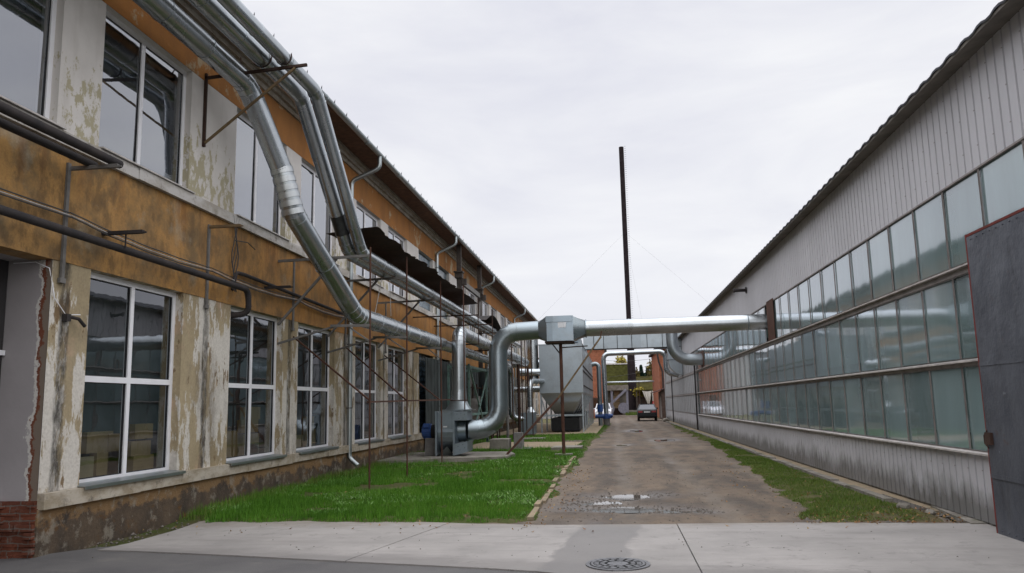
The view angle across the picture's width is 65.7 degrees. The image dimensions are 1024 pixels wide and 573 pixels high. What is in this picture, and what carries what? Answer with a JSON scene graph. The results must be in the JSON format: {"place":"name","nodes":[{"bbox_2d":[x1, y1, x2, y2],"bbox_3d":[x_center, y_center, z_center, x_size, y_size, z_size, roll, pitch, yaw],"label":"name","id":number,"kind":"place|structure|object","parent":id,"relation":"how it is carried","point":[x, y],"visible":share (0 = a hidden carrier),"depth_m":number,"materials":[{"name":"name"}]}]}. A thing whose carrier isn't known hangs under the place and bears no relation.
{"place":"outdoors","nodes":[
{"label":"outdoors","id":0,"kind":"place"},
{"bbox_2d":[97,520,446,562],"bbox_3d":[-3.089,3.245,10.284,3.754,0.054,2.780,-4,-9,18],"label":"concrete apron","id":1,"kind":"object","parent":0,"point":[280,540],"visible":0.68,"depth_m":9.90,"materials":[{"name":"concrete"}]},
{"bbox_2d":[87,423,610,548],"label":"lawn grass","id":2,"kind":"structure","parent":0,"point":[285,503],"depth_m":14.12,"materials":[{"name":"plant"}]},
{"bbox_2d":[277,247,370,488],"bbox_3d":[-3.697,1.700,16.088,1.956,4.850,0.802,-2,-9,7],"label":"support pole","id":3,"kind":"object","parent":2,"relation":"on","point":[335,258],"visible":0.83,"depth_m":15.86,"materials":[{"name":"metal"}]},
{"bbox_2d":[367,399,450,402],"bbox_3d":[-2.330,2.809,19.548,0.036,0.115,8.211,-2,-9,7],"label":"guard rail","id":4,"kind":"object","parent":3,"relation":"attached to","point":[408,400],"visible":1,"depth_m":18.11,"materials":[{"name":"metal"}]},
{"bbox_2d":[327,257,407,475],"bbox_3d":[-3.309,1.987,19.149,1.956,5.170,1.312,-2,-9,7],"label":"support pole","id":5,"kind":"object","parent":2,"relation":"on","point":[374,337],"visible":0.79,"depth_m":18.63,"materials":[{"name":"metal"}]},
{"bbox_2d":[205,450,583,521],"bbox_3d":[-1.344,4.428,19.029,5.796,0.105,15.860,-2,-9,7],"label":"clover","id":6,"kind":"object","parent":2,"relation":"on","point":[532,500],"visible":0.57,"depth_m":14.29,"materials":[{"name":"green plant"}]},
{"bbox_2d":[377,281,442,462],"bbox_3d":[-2.877,2.461,22.829,1.876,5.300,0.642,-2,-9,7],"label":"support pole","id":7,"kind":"object","parent":2,"relation":"on","point":[403,319],"visible":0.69,"depth_m":22.65,"materials":[{"name":"metal"}]},
{"bbox_2d":[425,357,494,441],"bbox_3d":[-2.006,5.311,35.851,0.042,3.330,16.192,-2,-9,7],"label":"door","id":8,"kind":"structure","parent":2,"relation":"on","point":[432,370],"depth_m":29.46,"materials":[{"name":"metal"}]},
{"bbox_2d":[453,245,466,326],"bbox_3d":[-2.052,2.343,32.118,0.500,8.180,0.400,-2,-9,7],"label":"timber post","id":9,"kind":"object","parent":2,"relation":"on","point":[459,277],"visible":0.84,"depth_m":32.45,"materials":[{"name":"brown wood"}]},
{"bbox_2d":[447,364,488,441],"bbox_3d":[-1.647,4.974,33.069,0.950,3.200,5.615,-2,-9,7],"label":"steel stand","id":10,"kind":"object","parent":2,"relation":"on","point":[474,402],"visible":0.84,"depth_m":32.19,"materials":[{"name":"metal"}]},
{"bbox_2d":[475,265,485,439],"bbox_3d":[-1.419,3.062,37.025,0.500,8.180,0.400,-2,-9,7],"label":"timber post","id":11,"kind":"object","parent":2,"relation":"on","point":[479,289],"visible":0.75,"depth_m":37.29,"materials":[{"name":"brown wood"}]},
{"bbox_2d":[479,351,497,437],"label":"window","id":12,"kind":"structure","parent":2,"relation":"on","point":[482,380],"depth_m":36.45,"materials":[{"name":"metal"}]},
{"bbox_2d":[489,438,510,449],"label":"concrete block","id":13,"kind":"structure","parent":2,"relation":"on","point":[500,443],"depth_m":27.79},
{"bbox_2d":[511,344,513,438],"bbox_3d":[0.014,4.404,35.523,0.052,5.020,0.052,-6,-10,29],"label":"support pole","id":14,"kind":"object","parent":2,"relation":"on","point":[512,392],"visible":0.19,"depth_m":35.45,"materials":[{"name":"metal"}]},
{"bbox_2d":[517,364,520,431],"bbox_3d":[0.349,5.673,39.471,0.200,3.580,0.190,-2,-9,7],"label":"riser pipe","id":15,"kind":"object","parent":2,"relation":"on","point":[518,398],"visible":0.8,"depth_m":39.44,"materials":[{"name":"metal"}]},
{"bbox_2d":[520,341,523,433],"bbox_3d":[0.479,4.757,37.959,0.052,5.020,0.052,-6,-10,29],"label":"support pole","id":16,"kind":"object","parent":2,"relation":"on","point":[522,387],"visible":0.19,"depth_m":37.94,"materials":[{"name":"metal"}]},
{"bbox_2d":[473,442,581,448],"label":"sandy slab","id":17,"kind":"structure","parent":2,"relation":"on","point":[527,444],"depth_m":31.10,"materials":[{"name":"concrete"}]},
{"bbox_2d":[514,432,531,449],"bbox_3d":[0.354,5.560,28.484,0.700,0.640,1.200,-2,-9,7],"label":"machine foot","id":18,"kind":"object","parent":17,"relation":"on","point":[518,436],"visible":0.39,"depth_m":28.19},
{"bbox_2d":[126,461,965,532],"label":"fallen leaves","id":19,"kind":"object","parent":2,"relation":"on","point":[944,516],"visible":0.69,"depth_m":10.71,"materials":[{"name":"brown plant"}]},
{"bbox_2d":[545,341,587,455],"bbox_3d":[1.737,3.477,24.433,1.301,3.562,0.720,-2,-9,7],"label":"support post","id":20,"kind":"object","parent":2,"relation":"on","point":[553,343],"visible":0.75,"depth_m":24.42,"materials":[{"name":"metal"}]},
{"bbox_2d":[467,314,767,439],"bbox_3d":[3.082,2.713,24.236,9.222,3.714,1.104,-2,-9,7],"label":"cross duct","id":21,"kind":"object","parent":20,"relation":"on","point":[558,328],"visible":1,"depth_m":24.34,"materials":[{"name":"metal"}]},
{"bbox_2d":[601,349,677,425],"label":"gantry pipe","id":22,"kind":"object","parent":2,"relation":"on","point":[607,416],"visible":0.94,"depth_m":56.50,"materials":[{"name":"grey metal"}]},
{"bbox_2d":[0,543,701,572],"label":"asphalt road","id":23,"kind":"structure","parent":0,"point":[79,561],"depth_m":8.43,"materials":[{"name":"asphalt"}]},
{"bbox_2d":[345,523,700,572],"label":"concrete apron","id":24,"kind":"object","parent":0,"point":[661,548],"visible":0.96,"depth_m":8.90,"materials":[{"name":"concrete"}]},
{"bbox_2d":[586,557,649,570],"bbox_3d":[1.057,2.782,7.913,0.640,0.048,0.640,-2,-9,7],"label":"manhole cover","id":25,"kind":"object","parent":24,"relation":"on","point":[618,564],"visible":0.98,"depth_m":7.87,"materials":[{"name":"metal"}]},
{"bbox_2d":[92,441,988,557],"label":"pebbles","id":26,"kind":"object","parent":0,"point":[587,505],"visible":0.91,"depth_m":11.97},
{"bbox_2d":[538,358,588,418],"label":"plaster annex","id":27,"kind":"object","parent":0,"point":[548,411],"visible":0.07,"depth_m":92.17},
{"bbox_2d":[606,363,627,384],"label":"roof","id":28,"kind":"structure","parent":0,"point":[617,370],"depth_m":122.94,"materials":[{"name":"plant"}]},
{"bbox_2d":[607,385,628,414],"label":"loading bay","id":29,"kind":"object","parent":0,"point":[623,407],"visible":0.6,"depth_m":104.69,"materials":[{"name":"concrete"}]},
{"bbox_2d":[240,0,1002,372],"label":"sky","id":30,"kind":"structure","parent":0,"point":[511,119],"materials":[{"name":"white"}]},
{"bbox_2d":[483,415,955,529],"bbox_3d":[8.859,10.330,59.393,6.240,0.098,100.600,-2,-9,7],"label":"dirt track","id":31,"kind":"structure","parent":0,"point":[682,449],"depth_m":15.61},
{"bbox_2d":[601,495,649,499],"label":"puddle water","id":32,"kind":"structure","parent":31,"relation":"on","point":[626,497],"depth_m":13.92,"materials":[{"name":"grey liquid"}]},
{"bbox_2d":[582,507,672,512],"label":"puddle water","id":33,"kind":"structure","parent":31,"relation":"on","point":[627,510],"depth_m":12.23,"materials":[{"name":"grey liquid"}]},
{"bbox_2d":[636,404,657,420],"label":"parked car","id":34,"kind":"object","parent":31,"relation":"on","point":[646,410],"visible":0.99,"depth_m":67.46,"materials":[{"name":"black paint"}]},
{"bbox_2d":[540,417,954,521],"bbox_3d":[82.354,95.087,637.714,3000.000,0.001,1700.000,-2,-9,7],"label":"ground","id":35,"kind":"structure","parent":0,"point":[544,420],"depth_m":77.94,"materials":[{"name":"soil"}]},
{"bbox_2d":[0,0,540,558],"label":"factory building","id":36,"kind":"structure","parent":35,"relation":"on","point":[174,362],"depth_m":12.43,"materials":[{"name":"paint"}]},
{"bbox_2d":[0,0,66,129],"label":"upper window","id":37,"kind":"structure","parent":36,"relation":"in","point":[44,114],"depth_m":9.84,"materials":[{"name":"white plastic"}]},
{"bbox_2d":[57,162,71,283],"bbox_3d":[-5.536,-0.795,9.838,0.038,1.520,0.100,-2,-9,7],"label":"wall strap","id":38,"kind":"object","parent":36,"relation":"attached to","point":[61,278],"depth_m":9.82,"materials":[{"name":"grey metal"}]},
{"bbox_2d":[61,314,85,327],"bbox_3d":[-5.444,0.427,9.882,0.090,0.148,0.328,-5,-9,23],"label":"cable socket","id":39,"kind":"object","parent":36,"relation":"attached to","point":[67,317],"visible":1,"depth_m":9.80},
{"bbox_2d":[79,456,93,477],"bbox_3d":[-5.879,2.403,10.422,0.402,0.303,0.620,-2,-9,7],"label":"cardboard box","id":40,"kind":"object","parent":36,"relation":"on","point":[86,466],"visible":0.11,"depth_m":10.56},
{"bbox_2d":[71,163,121,170],"bbox_3d":[-5.220,-1.495,9.940,0.720,0.045,0.050,-2,-9,7],"label":"wall iron","id":41,"kind":"object","parent":36,"relation":"attached to","point":[95,167],"visible":1,"depth_m":9.92,"materials":[{"name":"brown metal"}]},
{"bbox_2d":[0,117,97,165],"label":"black pipe","id":42,"kind":"object","parent":41,"relation":"on","point":[9,126],"visible":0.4,"depth_m":9.14,"materials":[{"name":"metal"}]},
{"bbox_2d":[0,101,123,168],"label":"black pipe","id":43,"kind":"object","parent":41,"relation":"on","point":[37,124],"visible":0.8,"depth_m":8.94,"materials":[{"name":"metal"}]},
{"bbox_2d":[90,451,118,475],"bbox_3d":[-5.801,2.472,11.034,0.402,0.343,0.500,-2,-9,7],"label":"cardboard box","id":44,"kind":"object","parent":36,"relation":"on","point":[102,462],"visible":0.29,"depth_m":10.93,"materials":[{"name":"cardboard"}]},
{"bbox_2d":[81,431,112,453],"bbox_3d":[-5.839,2.140,10.914,0.382,0.283,0.560,-2,-9,7],"label":"cardboard box","id":45,"kind":"object","parent":44,"relation":"on","point":[94,442],"visible":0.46,"depth_m":10.77,"materials":[{"name":"cardboard"}]},
{"bbox_2d":[107,433,119,473],"bbox_3d":[-5.786,2.374,11.189,0.402,0.583,0.300,-2,-9,7],"label":"cardboard box","id":46,"kind":"object","parent":36,"relation":"on","point":[113,441],"visible":0.25,"depth_m":11.14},
{"bbox_2d":[101,229,146,235],"bbox_3d":[-5.153,-0.717,10.551,0.640,0.045,0.060,-2,-9,7],"label":"wall iron","id":47,"kind":"object","parent":36,"relation":"attached to","point":[128,232],"visible":0.93,"depth_m":10.52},
{"bbox_2d":[0,205,251,317],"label":"black pipe","id":48,"kind":"object","parent":36,"relation":"attached to","point":[49,225],"visible":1,"depth_m":10.50,"materials":[{"name":"metal"}]},
{"bbox_2d":[77,272,185,489],"bbox_3d":[-5.344,1.324,11.260,0.315,2.796,2.350,-2,-9,7],"label":"window","id":49,"kind":"structure","parent":36,"relation":"in","point":[122,477],"depth_m":11.33,"materials":[{"name":"white plastic"}]},
{"bbox_2d":[126,454,153,471],"bbox_3d":[-5.692,2.644,11.861,0.402,0.243,0.520,-2,-9,7],"label":"cardboard box","id":50,"kind":"object","parent":36,"relation":"on","point":[138,462],"visible":0.36,"depth_m":11.74,"materials":[{"name":"cardboard"}]},
{"bbox_2d":[127,440,150,455],"bbox_3d":[-5.713,2.413,11.846,0.382,0.213,0.500,-2,-9,7],"label":"cardboard box","id":51,"kind":"object","parent":50,"relation":"on","point":[137,448],"visible":0.54,"depth_m":11.76,"materials":[{"name":"cardboard"}]},
{"bbox_2d":[129,423,152,438],"bbox_3d":[-5.711,2.179,11.941,0.382,0.223,0.460,-2,-9,7],"label":"cardboard box","id":52,"kind":"object","parent":51,"relation":"on","point":[140,431],"visible":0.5,"depth_m":11.85,"materials":[{"name":"cardboard"}]},
{"bbox_2d":[97,10,195,193],"bbox_3d":[-5.427,-2.685,11.848,0.280,2.070,2.350,-2,-9,7],"label":"upper window","id":53,"kind":"structure","parent":36,"relation":"in","point":[143,44],"depth_m":11.86,"materials":[{"name":"white plastic"}]},
{"bbox_2d":[0,193,342,317],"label":"wall cable","id":54,"kind":"object","parent":36,"relation":"attached to","point":[148,251],"depth_m":11.20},
{"bbox_2d":[0,188,342,314],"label":"wall cable","id":55,"kind":"object","parent":36,"relation":"attached to","point":[151,247],"depth_m":11.45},
{"bbox_2d":[0,191,343,316],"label":"wall cable","id":56,"kind":"object","parent":36,"relation":"attached to","point":[145,248],"depth_m":11.21,"materials":[{"name":"rubber"}]},
{"bbox_2d":[204,224,210,308],"bbox_3d":[-5.093,-0.340,13.290,0.038,1.420,0.100,-2,-9,7],"label":"wall strap","id":57,"kind":"object","parent":36,"relation":"attached to","point":[206,305],"depth_m":13.28,"materials":[{"name":"grey metal"}]},
{"bbox_2d":[207,224,243,228],"bbox_3d":[-4.821,-1.014,13.354,0.640,0.045,0.050,-2,-9,7],"label":"wall iron","id":58,"kind":"object","parent":36,"relation":"attached to","point":[224,226],"visible":1,"depth_m":13.33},
{"bbox_2d":[226,431,237,457],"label":"cardboard box","id":59,"kind":"object","parent":36,"relation":"on","point":[232,442],"visible":0.29,"depth_m":14.59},
{"bbox_2d":[231,215,255,291],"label":"hanging wires","id":60,"kind":"object","parent":36,"relation":"hanging from","point":[236,240],"visible":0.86,"depth_m":14.22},
{"bbox_2d":[237,433,258,455],"bbox_3d":[-5.243,3.067,15.368,0.402,0.423,0.700,-2,-9,7],"label":"cardboard box","id":61,"kind":"object","parent":36,"relation":"on","point":[254,438],"visible":0.32,"depth_m":15.04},
{"bbox_2d":[237,419,257,432],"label":"cardboard box","id":62,"kind":"object","parent":61,"relation":"on","point":[241,426],"visible":0.29,"depth_m":15.15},
{"bbox_2d":[240,407,259,419],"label":"cardboard box","id":63,"kind":"object","parent":62,"relation":"on","point":[255,412],"visible":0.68,"depth_m":15.51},
{"bbox_2d":[202,54,307,146],"bbox_3d":[-4.321,-3.148,13.323,1.812,1.549,0.053,-2,-9,7],"label":"wall bracket","id":64,"kind":"object","parent":36,"relation":"attached to","point":[277,82],"depth_m":13.32,"materials":[{"name":"metal"}]},
{"bbox_2d":[132,0,524,421],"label":"air duct","id":65,"kind":"object","parent":64,"relation":"on","point":[172,17],"visible":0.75,"depth_m":14.20,"materials":[{"name":"metal"}]},
{"bbox_2d":[517,379,544,433],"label":"centrifugal fan","id":66,"kind":"object","parent":65,"relation":"attached to","point":[529,408],"visible":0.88,"depth_m":40.77},
{"bbox_2d":[188,0,515,348],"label":"air duct","id":67,"kind":"object","parent":64,"relation":"attached to","point":[217,14],"visible":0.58,"depth_m":15.18,"materials":[{"name":"metal"}]},
{"bbox_2d":[326,227,476,305],"bbox_3d":[-2.496,-0.259,22.266,1.133,0.154,12.200,-2,-9,7],"label":"sheet canopy","id":68,"kind":"object","parent":67,"relation":"on","point":[379,242],"visible":0.59,"depth_m":20.27,"materials":[{"name":"metal"}]},
{"bbox_2d":[217,0,520,347],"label":"air duct","id":69,"kind":"object","parent":64,"relation":"attached to","point":[247,20],"visible":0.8,"depth_m":15.21,"materials":[{"name":"metal"}]},
{"bbox_2d":[476,315,500,330],"bbox_3d":[-0.933,1.680,34.261,0.850,0.416,7.500,-2,-9,7],"label":"sheet canopy","id":70,"kind":"object","parent":69,"relation":"on","point":[488,320],"visible":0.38,"depth_m":33.47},
{"bbox_2d":[226,307,286,465],"bbox_3d":[-4.858,1.876,15.029,0.315,2.796,2.350,-2,-9,7],"label":"window","id":71,"kind":"structure","parent":36,"relation":"in","point":[247,457],"depth_m":15.14,"materials":[{"name":"white plastic"}]},
{"bbox_2d":[235,111,290,240],"bbox_3d":[-4.940,-2.133,15.617,0.280,2.070,2.350,-2,-9,7],"label":"upper window","id":72,"kind":"structure","parent":36,"relation":"in","point":[255,141],"depth_m":15.54,"materials":[{"name":"white plastic"}]},
{"bbox_2d":[231,271,343,315],"bbox_3d":[-4.559,0.312,17.007,0.070,0.383,6.083,-2,-9,7],"label":"conduit","id":73,"kind":"object","parent":36,"relation":"attached to","point":[236,273],"visible":0.89,"depth_m":16.13,"materials":[{"name":"metal"}]},
{"bbox_2d":[291,262,294,330],"bbox_3d":[-4.634,0.190,16.841,0.038,1.500,0.100,-2,-9,7],"label":"wall strap","id":74,"kind":"object","parent":36,"relation":"attached to","point":[293,303],"depth_m":16.83,"materials":[{"name":"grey metal"}]},
{"bbox_2d":[301,429,315,446],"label":"cardboard box","id":75,"kind":"object","parent":36,"relation":"on","point":[304,433],"visible":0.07,"depth_m":18.12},
{"bbox_2d":[296,324,338,453],"bbox_3d":[-4.469,2.318,18.042,0.315,2.796,2.350,-2,-9,7],"label":"window","id":76,"kind":"structure","parent":36,"relation":"in","point":[321,447],"depth_m":18.13,"materials":[{"name":"white plastic"}]},
{"bbox_2d":[301,161,339,265],"bbox_3d":[-4.552,-1.692,18.630,0.280,2.070,2.350,-2,-9,7],"label":"upper window","id":77,"kind":"structure","parent":36,"relation":"in","point":[313,174],"depth_m":18.63,"materials":[{"name":"white plastic"}]},
{"bbox_2d":[355,338,384,444],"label":"window","id":78,"kind":"structure","parent":36,"relation":"in","point":[363,440],"depth_m":21.94,"materials":[{"name":"white plastic"}]},
{"bbox_2d":[357,204,384,287],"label":"upper window","id":79,"kind":"structure","parent":36,"relation":"in","point":[372,221],"depth_m":22.71,"materials":[{"name":"white plastic"}]},
{"bbox_2d":[388,228,408,299],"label":"upper window","id":80,"kind":"structure","parent":36,"relation":"in","point":[392,288],"depth_m":25.49,"materials":[{"name":"white plastic"}]},
{"bbox_2d":[388,346,411,438],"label":"window","id":81,"kind":"structure","parent":36,"relation":"in","point":[399,435],"depth_m":24.97,"materials":[{"name":"white plastic"}]},
{"bbox_2d":[419,354,428,431],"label":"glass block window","id":82,"kind":"structure","parent":36,"relation":"in","point":[421,357],"depth_m":28.54,"materials":[{"name":"glass"}]},
{"bbox_2d":[419,253,429,310],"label":"window","id":83,"kind":"structure","parent":36,"relation":"in","point":[425,305],"depth_m":29.46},
{"bbox_2d":[413,298,478,344],"bbox_3d":[-2.250,1.211,26.807,2.275,1.580,0.040,-2,-9,7],"label":"hanger rod","id":84,"kind":"object","parent":36,"relation":"attached to","point":[458,315],"visible":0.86,"depth_m":26.74,"materials":[{"name":"metal"}]},
{"bbox_2d":[469,292,475,332],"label":"upper window","id":85,"kind":"structure","parent":36,"relation":"in","point":[471,307],"depth_m":39.49,"materials":[{"name":"glass"}]},
{"bbox_2d":[377,451,514,463],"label":"fan slab","id":86,"kind":"structure","parent":35,"relation":"on","point":[466,456],"depth_m":23.07,"materials":[{"name":"concrete"}]},
{"bbox_2d":[421,411,472,455],"bbox_3d":[-1.986,4.472,24.291,1.510,1.315,1.436,-2,-9,7],"label":"centrifugal fan","id":87,"kind":"object","parent":86,"relation":"on","point":[454,430],"visible":0.98,"depth_m":23.72},
{"bbox_2d":[463,285,464,408],"bbox_3d":[-1.451,1.819,23.987,0.035,3.750,0.035,-6,-10,29],"label":"support pole","id":88,"kind":"object","parent":87,"relation":"on","point":[463,346],"visible":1,"depth_m":23.98,"materials":[{"name":"metal"}]},
{"bbox_2d":[442,326,528,410],"bbox_3d":[-0.482,3.836,33.648,0.920,2.636,19.370,-2,-9,7],"label":"air duct","id":89,"kind":"object","parent":87,"relation":"on","point":[456,403],"visible":0.78,"depth_m":24.38,"materials":[{"name":"metal"}]},
{"bbox_2d":[506,331,601,454],"bbox_3d":[1.282,3.236,24.174,3.045,3.685,0.322,-1,-8,-2],"label":"diagonal brace","id":90,"kind":"object","parent":86,"relation":"on","point":[540,417],"visible":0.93,"depth_m":24.19,"materials":[{"name":"metal"}]},
{"bbox_2d":[494,422,602,435],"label":"filter slab","id":91,"kind":"structure","parent":35,"relation":"on","point":[594,427],"depth_m":46.01,"materials":[{"name":"concrete"}]},
{"bbox_2d":[520,339,593,432],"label":"dust filter","id":92,"kind":"object","parent":91,"relation":"on","point":[578,394],"visible":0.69,"depth_m":43.95,"materials":[{"name":"metal"}]},
{"bbox_2d":[591,362,602,425],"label":"valve pipe","id":93,"kind":"object","parent":91,"relation":"on","point":[599,415],"visible":0.99,"depth_m":55.34,"materials":[{"name":"metal"}]},
{"bbox_2d":[527,456,575,520],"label":"sunken kerb","id":94,"kind":"structure","parent":35,"relation":"on","point":[538,504],"depth_m":13.65,"materials":[{"name":"concrete"}]},
{"bbox_2d":[586,350,606,417],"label":"brick building","id":95,"kind":"structure","parent":35,"relation":"on","point":[595,355],"depth_m":91.04,"materials":[{"name":"red brick"}]},
{"bbox_2d":[619,146,636,411],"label":"factory chimney","id":96,"kind":"object","parent":35,"relation":"on","point":[631,369],"visible":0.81,"depth_m":117.43,"materials":[{"name":"metal"}]},
{"bbox_2d":[635,389,652,409],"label":"open shed","id":97,"kind":"structure","parent":35,"relation":"on","point":[644,401],"depth_m":114.23,"materials":[{"name":"grey wood"}]},
{"bbox_2d":[636,376,652,389],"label":"long shed","id":98,"kind":"structure","parent":35,"relation":"on","point":[647,385],"depth_m":131.46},
{"bbox_2d":[648,348,666,418],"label":"brick building","id":99,"kind":"structure","parent":35,"relation":"on","point":[658,392],"depth_m":80.52,"materials":[{"name":"red brick"}]},
{"bbox_2d":[666,421,892,501],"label":"kerb","id":100,"kind":"structure","parent":35,"relation":"on","point":[843,484],"depth_m":16.47,"materials":[{"name":"concrete"}]},
{"bbox_2d":[670,421,940,515],"bbox_3d":[9.546,7.417,39.558,0.440,0.195,57.800,-2,-9,7],"label":"channel","id":101,"kind":"object","parent":35,"relation":"on","point":[852,482],"depth_m":15.96,"materials":[{"name":"concrete"}]},
{"bbox_2d":[882,494,927,509],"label":"gutter water","id":102,"kind":"structure","parent":101,"relation":"on","point":[896,500],"depth_m":11.94,"materials":[{"name":"grey liquid"}]},
{"bbox_2d":[660,0,1023,525],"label":"hall building","id":103,"kind":"structure","parent":35,"relation":"on","point":[857,360],"depth_m":12.94,"materials":[{"name":"metal"}]},
{"bbox_2d":[583,333,682,374],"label":"rectangular duct","id":104,"kind":"object","parent":103,"relation":"attached to","point":[640,341],"visible":0.71,"depth_m":52.53,"materials":[{"name":"metal"}]},
{"bbox_2d":[666,333,702,365],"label":"elbow duct","id":105,"kind":"object","parent":103,"relation":"attached to","point":[677,353],"visible":0.49,"depth_m":40.24,"materials":[{"name":"metal"}]},
{"bbox_2d":[665,273,977,395],"bbox_3d":[9.129,4.174,35.904,0.095,1.122,69.990,-2,-9,7],"label":"ribbon window","id":106,"kind":"structure","parent":103,"relation":"in","point":[939,300],"depth_m":13.99,"materials":[{"name":"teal glass"}]},
{"bbox_2d":[666,365,987,455],"bbox_3d":[9.154,5.323,35.732,0.095,1.107,69.990,-2,-9,7],"label":"ribbon window","id":107,"kind":"structure","parent":103,"relation":"in","point":[951,421],"depth_m":13.76,"materials":[{"name":"teal glass"}]},
{"bbox_2d":[665,139,1023,381],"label":"ribbon window","id":108,"kind":"structure","parent":103,"relation":"in","point":[1002,177],"depth_m":12.39,"materials":[{"name":"teal glass"}]},
{"bbox_2d":[931,505,987,523],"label":"wall footing slab","id":109,"kind":"structure","parent":35,"relation":"on","point":[967,519],"depth_m":10.52,"materials":[{"name":"concrete"}]},
{"bbox_2d":[671,424,943,521],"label":"verge grass","id":110,"kind":"structure","parent":0,"point":[779,473],"depth_m":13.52,"materials":[{"name":"plant"}]},
{"bbox_2d":[677,523,1023,572],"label":"concrete apron","id":111,"kind":"object","parent":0,"point":[879,548],"visible":0.97,"depth_m":8.48,"materials":[{"name":"concrete"}]},
{"bbox_2d":[964,207,1023,541],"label":"metal gate","id":112,"kind":"structure","parent":111,"relation":"on","point":[995,255],"depth_m":8.93,"materials":[{"name":"metal"}]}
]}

